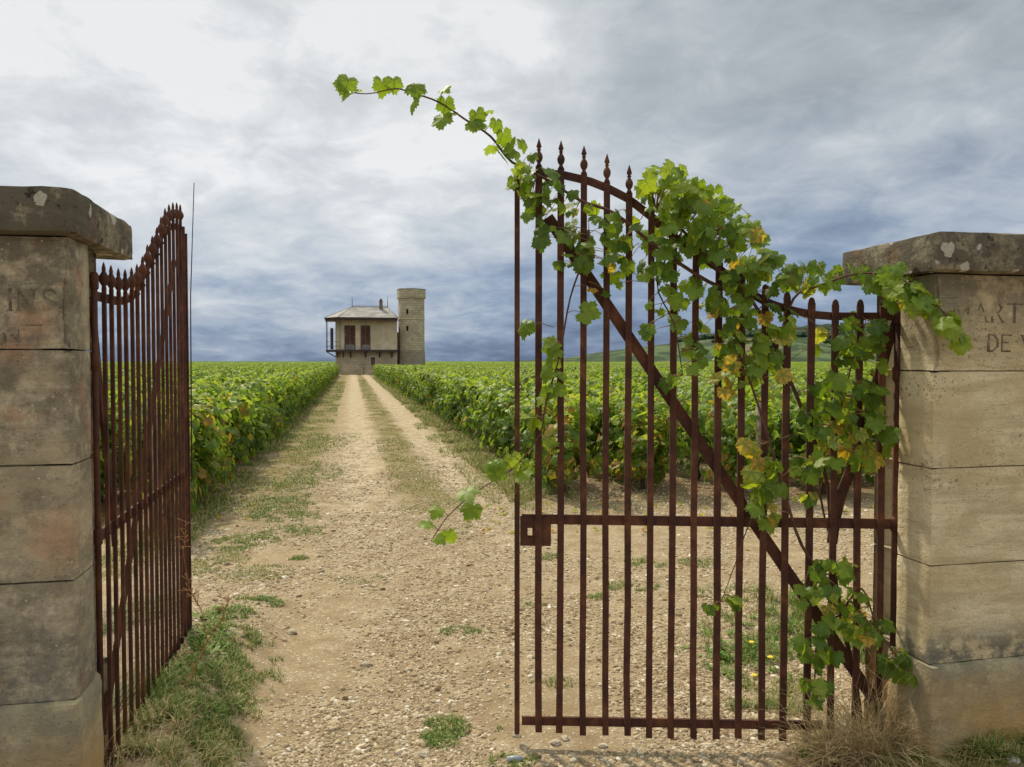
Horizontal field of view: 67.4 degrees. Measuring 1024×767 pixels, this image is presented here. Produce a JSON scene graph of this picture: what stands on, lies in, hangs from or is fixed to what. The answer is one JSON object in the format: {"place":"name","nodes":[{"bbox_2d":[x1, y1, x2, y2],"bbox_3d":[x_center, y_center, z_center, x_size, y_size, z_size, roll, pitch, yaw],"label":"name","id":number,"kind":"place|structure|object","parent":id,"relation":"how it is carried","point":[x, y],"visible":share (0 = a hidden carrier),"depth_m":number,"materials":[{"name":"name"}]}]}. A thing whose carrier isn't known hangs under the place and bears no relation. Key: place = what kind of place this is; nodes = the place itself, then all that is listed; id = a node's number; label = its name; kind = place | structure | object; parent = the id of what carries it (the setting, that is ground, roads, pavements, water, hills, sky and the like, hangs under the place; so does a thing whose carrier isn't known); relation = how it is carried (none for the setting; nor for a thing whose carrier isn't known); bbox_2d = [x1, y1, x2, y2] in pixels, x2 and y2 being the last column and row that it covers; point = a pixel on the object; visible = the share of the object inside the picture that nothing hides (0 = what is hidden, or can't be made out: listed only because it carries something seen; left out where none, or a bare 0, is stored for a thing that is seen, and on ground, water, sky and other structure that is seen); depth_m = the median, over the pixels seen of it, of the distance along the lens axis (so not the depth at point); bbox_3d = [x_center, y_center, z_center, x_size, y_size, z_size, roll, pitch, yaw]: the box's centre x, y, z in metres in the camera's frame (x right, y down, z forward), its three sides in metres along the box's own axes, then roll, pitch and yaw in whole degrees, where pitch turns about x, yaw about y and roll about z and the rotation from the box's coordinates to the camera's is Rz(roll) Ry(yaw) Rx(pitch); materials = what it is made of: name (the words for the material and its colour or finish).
{"place":"outdoors","nodes":[
{"label":"outdoors","id":0,"kind":"place"},
{"bbox_2d":[0,0,1023,360],"label":"sky","id":1,"kind":"structure","parent":0,"point":[840,127],"materials":[{"name":"grey"}]},
{"bbox_2d":[101,361,1023,766],"bbox_3d":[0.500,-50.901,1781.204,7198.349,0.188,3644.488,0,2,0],"label":"ground","id":2,"kind":"structure","parent":0,"point":[309,661],"depth_m":5.26,"materials":[{"name":"soil"}]},
{"bbox_2d":[0,185,131,766],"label":"stone pillar","id":3,"kind":"structure","parent":2,"relation":"on","point":[55,243],"depth_m":2.39,"materials":[{"name":"stone"}]},
{"bbox_2d":[89,187,193,766],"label":"iron gate","id":4,"kind":"structure","parent":3,"relation":"attached to","point":[173,290],"depth_m":3.25,"materials":[{"name":"metal"}]},
{"bbox_2d":[108,386,130,404],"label":"grapevine","id":5,"kind":"object","parent":2,"relation":"on","point":[116,396],"visible":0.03,"depth_m":12.11,"materials":[{"name":"green plant"}]},
{"bbox_2d":[116,375,165,399],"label":"grapevine","id":6,"kind":"object","parent":2,"relation":"on","point":[136,386],"visible":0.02,"depth_m":13.69,"materials":[{"name":"green plant"}]},
{"bbox_2d":[152,425,158,537],"bbox_3d":[-3.262,0.861,6.992,0.084,1.171,0.089,1,2,33],"label":"wooden post","id":7,"kind":"object","parent":2,"relation":"on","point":[153,478],"visible":0.09,"depth_m":6.96,"materials":[{"name":"brown wood"}]},
{"bbox_2d":[82,701,234,766],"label":"dry grass","id":8,"kind":"structure","parent":2,"relation":"on","point":[134,762],"depth_m":2.79,"materials":[{"name":"plant"}]},
{"bbox_2d":[162,392,235,499],"bbox_3d":[-3.585,0.729,8.596,0.845,1.327,1.346,0,2,-12],"label":"grapevine","id":9,"kind":"object","parent":2,"relation":"on","point":[209,442],"visible":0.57,"depth_m":8.37,"materials":[{"name":"green plant"}]},
{"bbox_2d":[174,518,232,691],"bbox_3d":[-1.445,1.005,3.503,0.275,0.736,0.337,0,2,0],"label":"weed stalk","id":10,"kind":"object","parent":2,"relation":"on","point":[196,601],"visible":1,"depth_m":3.57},
{"bbox_2d":[189,379,223,397],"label":"grapevine","id":11,"kind":"object","parent":2,"relation":"on","point":[205,386],"visible":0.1,"depth_m":14.11,"materials":[{"name":"green plant"}]},
{"bbox_2d":[190,388,239,486],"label":"grapevine","id":12,"kind":"object","parent":2,"relation":"on","point":[231,433],"visible":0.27,"depth_m":9.60,"materials":[{"name":"green plant"}]},
{"bbox_2d":[203,370,231,383],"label":"grapevine","id":13,"kind":"object","parent":2,"relation":"on","point":[223,379],"visible":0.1,"depth_m":21.98,"materials":[{"name":"green plant"}]},
{"bbox_2d":[193,391,256,468],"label":"grapevine","id":14,"kind":"object","parent":2,"relation":"on","point":[238,411],"visible":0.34,"depth_m":10.57,"materials":[{"name":"green plant"}]},
{"bbox_2d":[210,381,259,456],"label":"grapevine","id":15,"kind":"object","parent":2,"relation":"on","point":[252,452],"visible":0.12,"depth_m":11.56,"materials":[{"name":"green plant"}]},
{"bbox_2d":[223,376,277,450],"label":"grapevine","id":16,"kind":"object","parent":2,"relation":"on","point":[259,391],"visible":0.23,"depth_m":13.49,"materials":[{"name":"green plant"}]},
{"bbox_2d":[230,391,274,456],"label":"grapevine","id":17,"kind":"object","parent":2,"relation":"on","point":[259,433],"visible":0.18,"depth_m":12.32,"materials":[{"name":"green plant"}]},
{"bbox_2d":[237,376,284,438],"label":"grapevine","id":18,"kind":"object","parent":2,"relation":"on","point":[276,424],"visible":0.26,"depth_m":15.15,"materials":[{"name":"green plant"}]},
{"bbox_2d":[250,387,276,433],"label":"grapevine","id":19,"kind":"object","parent":2,"relation":"on","point":[271,396],"visible":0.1,"depth_m":14.54,"materials":[{"name":"green plant"}]},
{"bbox_2d":[259,374,289,428],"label":"grapevine","id":20,"kind":"object","parent":2,"relation":"on","point":[280,380],"visible":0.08,"depth_m":17.18,"materials":[{"name":"green plant"}]},
{"bbox_2d":[263,382,291,429],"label":"grapevine","id":21,"kind":"object","parent":2,"relation":"on","point":[281,404],"visible":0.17,"depth_m":16.48,"materials":[{"name":"green plant"}]},
{"bbox_2d":[266,375,293,421],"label":"grapevine","id":22,"kind":"object","parent":2,"relation":"on","point":[287,411],"visible":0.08,"depth_m":18.50,"materials":[{"name":"green plant"}]},
{"bbox_2d":[266,374,300,417],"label":"grapevine","id":23,"kind":"object","parent":2,"relation":"on","point":[290,394],"visible":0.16,"depth_m":19.37,"materials":[{"name":"green plant"}]},
{"bbox_2d":[274,376,301,416],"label":"grapevine","id":24,"kind":"object","parent":2,"relation":"on","point":[297,400],"visible":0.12,"depth_m":20.45,"materials":[{"name":"green plant"}]},
{"bbox_2d":[280,368,301,411],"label":"grapevine","id":25,"kind":"object","parent":2,"relation":"on","point":[297,379],"visible":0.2,"depth_m":22.07,"materials":[{"name":"green plant"}]},
{"bbox_2d":[281,373,302,411],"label":"grapevine","id":26,"kind":"object","parent":2,"relation":"on","point":[296,392],"visible":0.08,"depth_m":21.11,"materials":[{"name":"green plant"}]},
{"bbox_2d":[293,380,308,412],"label":"grapevine","id":27,"kind":"object","parent":2,"relation":"on","point":[303,397],"visible":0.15,"depth_m":23.31,"materials":[{"name":"green plant"}]},
{"bbox_2d":[292,373,311,406],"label":"grapevine","id":28,"kind":"object","parent":2,"relation":"on","point":[308,399],"visible":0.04,"depth_m":26.41,"materials":[{"name":"green plant"}]},
{"bbox_2d":[294,372,313,400],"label":"grapevine","id":29,"kind":"object","parent":2,"relation":"on","point":[309,386],"visible":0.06,"depth_m":27.29,"materials":[{"name":"green plant"}]},
{"bbox_2d":[300,376,309,404],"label":"grapevine","id":30,"kind":"object","parent":2,"relation":"on","point":[305,381],"visible":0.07,"depth_m":25.38,"materials":[{"name":"green plant"}]},
{"bbox_2d":[324,297,398,373],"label":"house","id":31,"kind":"structure","parent":2,"relation":"on","point":[366,338],"depth_m":92.92,"materials":[{"name":"paint"}]},
{"bbox_2d":[397,332,398,363],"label":"link door","id":32,"kind":"structure","parent":31,"relation":"in","point":[397,332],"depth_m":94.15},
{"bbox_2d":[360,661,372,666],"bbox_3d":[-0.764,1.476,4.036,0.066,0.032,0.047,-1,2,-30],"label":"stone","id":33,"kind":"object","parent":2,"relation":"on","point":[366,664],"visible":1,"depth_m":4.02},
{"bbox_2d":[397,288,425,364],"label":"stone tower","id":34,"kind":"structure","parent":2,"relation":"on","point":[411,319],"depth_m":94.56,"materials":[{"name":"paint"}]},
{"bbox_2d":[418,749,429,757],"bbox_3d":[-0.355,1.503,3.117,0.050,0.029,0.048,1,2,20],"label":"stone","id":35,"kind":"object","parent":2,"relation":"on","point":[423,753],"visible":0.98,"depth_m":3.10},
{"bbox_2d":[419,380,432,408],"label":"grapevine","id":36,"kind":"object","parent":2,"relation":"on","point":[423,388],"visible":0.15,"depth_m":24.89,"materials":[{"name":"green plant"}]},
{"bbox_2d":[413,368,441,403],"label":"grapevine","id":37,"kind":"object","parent":2,"relation":"on","point":[421,377],"visible":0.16,"depth_m":25.71,"materials":[{"name":"green plant"}]},
{"bbox_2d":[422,373,441,406],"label":"grapevine","id":38,"kind":"object","parent":2,"relation":"on","point":[425,397],"visible":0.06,"depth_m":23.95,"materials":[{"name":"green plant"}]},
{"bbox_2d":[423,372,447,410],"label":"grapevine","id":39,"kind":"object","parent":2,"relation":"on","point":[428,377],"visible":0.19,"depth_m":22.77,"materials":[{"name":"green plant"}]},
{"bbox_2d":[429,372,453,412],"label":"grapevine","id":40,"kind":"object","parent":2,"relation":"on","point":[434,388],"visible":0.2,"depth_m":22.32,"materials":[{"name":"green plant"}]},
{"bbox_2d":[433,374,457,413],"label":"grapevine","id":41,"kind":"object","parent":2,"relation":"on","point":[436,407],"visible":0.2,"depth_m":20.97,"materials":[{"name":"green plant"}]},
{"bbox_2d":[435,376,458,415],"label":"grapevine","id":42,"kind":"object","parent":2,"relation":"on","point":[441,381],"visible":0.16,"depth_m":20.00,"materials":[{"name":"green plant"}]},
{"bbox_2d":[438,377,460,421],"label":"grapevine","id":43,"kind":"object","parent":2,"relation":"on","point":[442,406],"visible":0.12,"depth_m":19.22,"materials":[{"name":"green plant"}]},
{"bbox_2d":[442,373,474,424],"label":"grapevine","id":44,"kind":"object","parent":2,"relation":"on","point":[450,396],"visible":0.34,"depth_m":17.95,"materials":[{"name":"green plant"}]},
{"bbox_2d":[451,378,472,429],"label":"grapevine","id":45,"kind":"object","parent":2,"relation":"on","point":[456,411],"visible":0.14,"depth_m":17.29,"materials":[{"name":"green plant"}]},
{"bbox_2d":[455,376,493,435],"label":"grapevine","id":46,"kind":"object","parent":2,"relation":"on","point":[462,393],"visible":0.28,"depth_m":16.42,"materials":[{"name":"green plant"}]},
{"bbox_2d":[462,380,500,438],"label":"grapevine","id":47,"kind":"object","parent":2,"relation":"on","point":[474,387],"visible":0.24,"depth_m":15.07,"materials":[{"name":"green plant"}]},
{"bbox_2d":[100,362,873,501],"bbox_3d":[-4.663,0.790,8.689,0.968,1.184,1.552,0,2,-12],"label":"grapevine","id":48,"kind":"object","parent":2,"relation":"on","point":[311,382],"visible":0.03,"depth_m":32.77,"materials":[{"name":"green plant"}]},
{"bbox_2d":[100,362,873,496],"bbox_3d":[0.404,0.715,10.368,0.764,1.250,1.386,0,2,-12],"label":"grapevine","id":49,"kind":"object","parent":2,"relation":"on","point":[526,410],"visible":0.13,"depth_m":10.70,"materials":[{"name":"green plant"}]},
{"bbox_2d":[468,385,505,443],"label":"grapevine","id":50,"kind":"object","parent":2,"relation":"on","point":[477,412],"visible":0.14,"depth_m":14.12,"materials":[{"name":"green plant"}]},
{"bbox_2d":[102,361,873,441],"bbox_3d":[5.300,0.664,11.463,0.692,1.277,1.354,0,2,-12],"label":"grapevine","id":51,"kind":"object","parent":2,"relation":"on","point":[409,374],"visible":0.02,"depth_m":46.24,"materials":[{"name":"green plant"}]},
{"bbox_2d":[101,361,875,487],"bbox_3d":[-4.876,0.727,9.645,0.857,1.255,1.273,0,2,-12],"label":"grapevine","id":52,"kind":"object","parent":2,"relation":"on","point":[397,383],"visible":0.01,"depth_m":44.02,"materials":[{"name":"green plant"}]},
{"bbox_2d":[108,362,875,512],"bbox_3d":[-3.395,0.750,7.537,0.696,1.346,1.495,0,2,-12],"label":"grapevine","id":53,"kind":"object","parent":2,"relation":"on","point":[195,483],"visible":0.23,"depth_m":8.05,"materials":[{"name":"green plant"}]},
{"bbox_2d":[109,361,874,482],"bbox_3d":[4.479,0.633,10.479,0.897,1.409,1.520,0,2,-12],"label":"grapevine","id":54,"kind":"object","parent":2,"relation":"on","point":[867,477],"depth_m":38.75,"materials":[{"name":"green plant"}]},
{"bbox_2d":[122,362,875,469],"bbox_3d":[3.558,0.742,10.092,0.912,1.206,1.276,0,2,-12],"label":"grapevine","id":55,"kind":"object","parent":2,"relation":"on","point":[778,446],"visible":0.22,"depth_m":27.65,"materials":[{"name":"green plant"}]},
{"bbox_2d":[479,377,522,451],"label":"grapevine","id":56,"kind":"object","parent":2,"relation":"on","point":[492,392],"visible":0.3,"depth_m":13.06,"materials":[{"name":"green plant"}]},
{"bbox_2d":[484,386,533,456],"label":"grapevine","id":57,"kind":"object","parent":2,"relation":"on","point":[495,421],"visible":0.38,"depth_m":12.14,"materials":[{"name":"green plant"}]},
{"bbox_2d":[500,372,522,388],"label":"grapevine","id":58,"kind":"object","parent":2,"relation":"on","point":[512,384],"visible":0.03,"depth_m":17.12,"materials":[{"name":"green plant"}]},
{"bbox_2d":[507,755,523,761],"bbox_3d":[0.013,1.496,3.065,0.067,0.024,0.024,0,2,-6],"label":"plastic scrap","id":59,"kind":"object","parent":2,"relation":"on","point":[519,758],"visible":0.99,"depth_m":3.06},
{"bbox_2d":[499,394,534,457],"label":"grapevine","id":60,"kind":"object","parent":2,"relation":"on","point":[507,442],"visible":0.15,"depth_m":11.46,"materials":[{"name":"green plant"}]},
{"bbox_2d":[512,379,548,397],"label":"grapevine","id":61,"kind":"object","parent":2,"relation":"on","point":[522,388],"visible":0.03,"depth_m":15.24,"materials":[{"name":"green plant"}]},
{"bbox_2d":[521,376,552,385],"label":"grapevine","id":62,"kind":"object","parent":2,"relation":"on","point":[526,379],"visible":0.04,"depth_m":18.96,"materials":[{"name":"green plant"}]},
{"bbox_2d":[132,436,948,766],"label":"pebbles","id":63,"kind":"object","parent":2,"relation":"on","point":[358,746],"visible":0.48,"depth_m":4.46,"materials":[{"name":"gravel"}]},
{"bbox_2d":[527,381,553,399],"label":"grapevine","id":64,"kind":"object","parent":2,"relation":"on","point":[531,391],"visible":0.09,"depth_m":14.61,"materials":[{"name":"green plant"}]},
{"bbox_2d":[196,476,906,760],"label":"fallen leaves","id":65,"kind":"object","parent":2,"relation":"on","point":[502,513],"visible":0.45,"depth_m":8.08,"materials":[{"name":"brown plant"}]},
{"bbox_2d":[550,739,561,745],"bbox_3d":[0.184,1.500,3.207,0.050,0.025,0.042,0,2,0],"label":"stone","id":66,"kind":"object","parent":2,"relation":"on","point":[555,742],"visible":1,"depth_m":3.19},
{"bbox_2d":[143,605,977,766],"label":"weeds","id":67,"kind":"object","parent":2,"relation":"on","point":[724,657],"visible":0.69,"depth_m":4.03,"materials":[{"name":"green plant"}]},
{"bbox_2d":[544,380,576,398],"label":"grapevine","id":68,"kind":"object","parent":2,"relation":"on","point":[568,390],"visible":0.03,"depth_m":13.22,"materials":[{"name":"green plant"}]},
{"bbox_2d":[520,393,602,491],"bbox_3d":[0.627,0.707,9.325,0.904,1.322,1.346,0,2,-12],"label":"grapevine","id":69,"kind":"object","parent":2,"relation":"on","point":[571,445],"visible":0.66,"depth_m":9.02,"materials":[{"name":"green plant"}]},
{"bbox_2d":[553,376,593,392],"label":"grapevine","id":70,"kind":"object","parent":2,"relation":"on","point":[568,382],"visible":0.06,"depth_m":16.15,"materials":[{"name":"green plant"}]},
{"bbox_2d":[553,387,599,417],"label":"grapevine","id":71,"kind":"object","parent":2,"relation":"on","point":[567,395],"visible":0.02,"depth_m":12.23,"materials":[{"name":"green plant"}]},
{"bbox_2d":[568,387,612,458],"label":"grapevine","id":72,"kind":"object","parent":2,"relation":"on","point":[593,398],"visible":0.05,"depth_m":11.21,"materials":[{"name":"green plant"}]},
{"bbox_2d":[576,376,612,385],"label":"grapevine","id":73,"kind":"object","parent":2,"relation":"on","point":[600,379],"visible":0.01,"depth_m":17.67,"materials":[{"name":"green plant"}]},
{"bbox_2d":[579,380,623,397],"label":"grapevine","id":74,"kind":"object","parent":2,"relation":"on","point":[598,387],"visible":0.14,"depth_m":14.22,"materials":[{"name":"green plant"}]},
{"bbox_2d":[586,386,647,477],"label":"grapevine","id":75,"kind":"object","parent":2,"relation":"on","point":[596,422],"visible":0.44,"depth_m":10.30,"materials":[{"name":"green plant"}]},
{"bbox_2d":[609,372,624,385],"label":"grapevine","id":76,"kind":"object","parent":2,"relation":"on","point":[616,379],"visible":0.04,"depth_m":19.46,"materials":[{"name":"green plant"}]},
{"bbox_2d":[611,382,647,393],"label":"grapevine","id":77,"kind":"object","parent":2,"relation":"on","point":[634,386],"visible":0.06,"depth_m":15.57,"materials":[{"name":"green plant"}]},
{"bbox_2d":[614,372,647,384],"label":"grapevine","id":78,"kind":"object","parent":2,"relation":"on","point":[641,378],"visible":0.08,"depth_m":21.13,"materials":[{"name":"green plant"}]},
{"bbox_2d":[620,386,663,452],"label":"grapevine","id":79,"kind":"object","parent":2,"relation":"on","point":[642,396],"visible":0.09,"depth_m":12.02,"materials":[{"name":"green plant"}]},
{"bbox_2d":[609,401,690,488],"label":"grapevine","id":80,"kind":"object","parent":2,"relation":"on","point":[639,451],"visible":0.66,"depth_m":9.33,"materials":[{"name":"green plant"}]},
{"bbox_2d":[635,394,690,464],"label":"grapevine","id":81,"kind":"object","parent":2,"relation":"on","point":[655,402],"visible":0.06,"depth_m":11.28,"materials":[{"name":"green plant"}]},
{"bbox_2d":[677,384,703,445],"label":"grapevine","id":82,"kind":"object","parent":2,"relation":"on","point":[684,395],"visible":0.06,"depth_m":12.84,"materials":[{"name":"green plant"}]},
{"bbox_2d":[677,380,705,394],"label":"grapevine","id":83,"kind":"object","parent":2,"relation":"on","point":[686,386],"visible":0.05,"depth_m":15.17,"materials":[{"name":"green plant"}]},
{"bbox_2d":[662,392,736,480],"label":"grapevine","id":84,"kind":"object","parent":2,"relation":"on","point":[687,408],"visible":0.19,"depth_m":10.01,"materials":[{"name":"green plant"}]},
{"bbox_2d":[698,381,709,395],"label":"grapevine","id":85,"kind":"object","parent":2,"relation":"on","point":[701,383],"visible":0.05,"depth_m":14.36,"materials":[{"name":"green plant"}]},
{"bbox_2d":[687,376,723,384],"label":"grapevine","id":86,"kind":"object","parent":2,"relation":"on","point":[705,380],"visible":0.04,"depth_m":18.92,"materials":[{"name":"green plant"}]},
{"bbox_2d":[703,380,755,395],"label":"grapevine","id":87,"kind":"object","parent":2,"relation":"on","point":[733,388],"visible":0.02,"depth_m":13.59,"materials":[{"name":"green plant"}]},
{"bbox_2d":[698,400,781,485],"bbox_3d":[2.678,0.794,9.259,0.843,1.149,1.495,0,2,-12],"label":"grapevine","id":88,"kind":"object","parent":2,"relation":"on","point":[729,440],"visible":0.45,"depth_m":8.99,"materials":[{"name":"green plant"}]},
{"bbox_2d":[706,385,779,448],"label":"grapevine","id":89,"kind":"object","parent":2,"relation":"on","point":[749,406],"visible":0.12,"depth_m":11.16,"materials":[{"name":"green plant"}]},
{"bbox_2d":[756,403,760,501],"bbox_3d":[2.809,0.810,8.710,0.089,1.171,0.084,0,2,8],"label":"wooden post","id":90,"kind":"object","parent":2,"relation":"on","point":[758,424],"visible":0.11,"depth_m":8.67,"materials":[{"name":"grey wood"}]},
{"bbox_2d":[768,377,803,386],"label":"grapevine","id":91,"kind":"object","parent":2,"relation":"on","point":[771,381],"visible":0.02,"depth_m":17.39,"materials":[{"name":"green plant"}]},
{"bbox_2d":[768,383,806,455],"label":"grapevine","id":92,"kind":"object","parent":2,"relation":"on","point":[793,399],"visible":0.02,"depth_m":11.34,"materials":[{"name":"green plant"}]},
{"bbox_2d":[799,372,825,380],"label":"grapevine","id":93,"kind":"object","parent":2,"relation":"on","point":[818,377],"visible":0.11,"depth_m":22.87,"materials":[{"name":"green plant"}]},
{"bbox_2d":[790,379,853,396],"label":"grapevine","id":94,"kind":"object","parent":2,"relation":"on","point":[802,384],"visible":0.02,"depth_m":12.80,"materials":[{"name":"green plant"}]},
{"bbox_2d":[789,404,874,494],"bbox_3d":[3.741,0.795,9.216,0.815,1.137,1.346,0,2,-12],"label":"grapevine","id":95,"kind":"object","parent":2,"relation":"on","point":[801,438],"visible":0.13,"depth_m":9.21,"materials":[{"name":"green plant"}]},
{"bbox_2d":[845,387,874,478],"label":"grapevine","id":96,"kind":"object","parent":2,"relation":"on","point":[865,468],"depth_m":9.57,"materials":[{"name":"green plant"}]},
{"bbox_2d":[748,647,1007,766],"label":"dry grass","id":97,"kind":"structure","parent":2,"relation":"on","point":[853,744],"depth_m":2.96,"materials":[{"name":"plant"}]},
{"bbox_2d":[843,231,1023,761],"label":"stone pillar","id":98,"kind":"structure","parent":2,"relation":"on","point":[960,599],"depth_m":2.92,"materials":[{"name":"stone"}]},
{"bbox_2d":[514,139,903,742],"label":"iron gate","id":99,"kind":"structure","parent":98,"relation":"attached to","point":[538,522],"depth_m":3.13,"materials":[{"name":"metal"}]},
{"bbox_2d":[333,74,972,727],"bbox_3d":[0.508,0.184,3.065,2.368,2.766,0.490,0,2,5],"label":"climbing grapevine","id":100,"kind":"object","parent":99,"relation":"attached to","point":[701,234],"visible":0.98,"depth_m":3.02,"materials":[{"name":"green plant"}]},
{"bbox_2d":[101,377,1023,766],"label":"grass","id":101,"kind":"structure","parent":0,"point":[987,751],"depth_m":4.13,"materials":[{"name":"plant"}]},
{"bbox_2d":[502,336,875,361],"bbox_3d":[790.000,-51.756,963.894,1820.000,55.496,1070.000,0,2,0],"label":"hill","id":102,"kind":"structure","parent":0,"point":[662,351],"depth_m":669.15,"materials":[{"name":"plant"}]},
{"bbox_2d":[669,322,868,342],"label":"hilltop wood","id":103,"kind":"object","parent":102,"relation":"on","point":[802,332],"visible":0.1,"depth_m":816.62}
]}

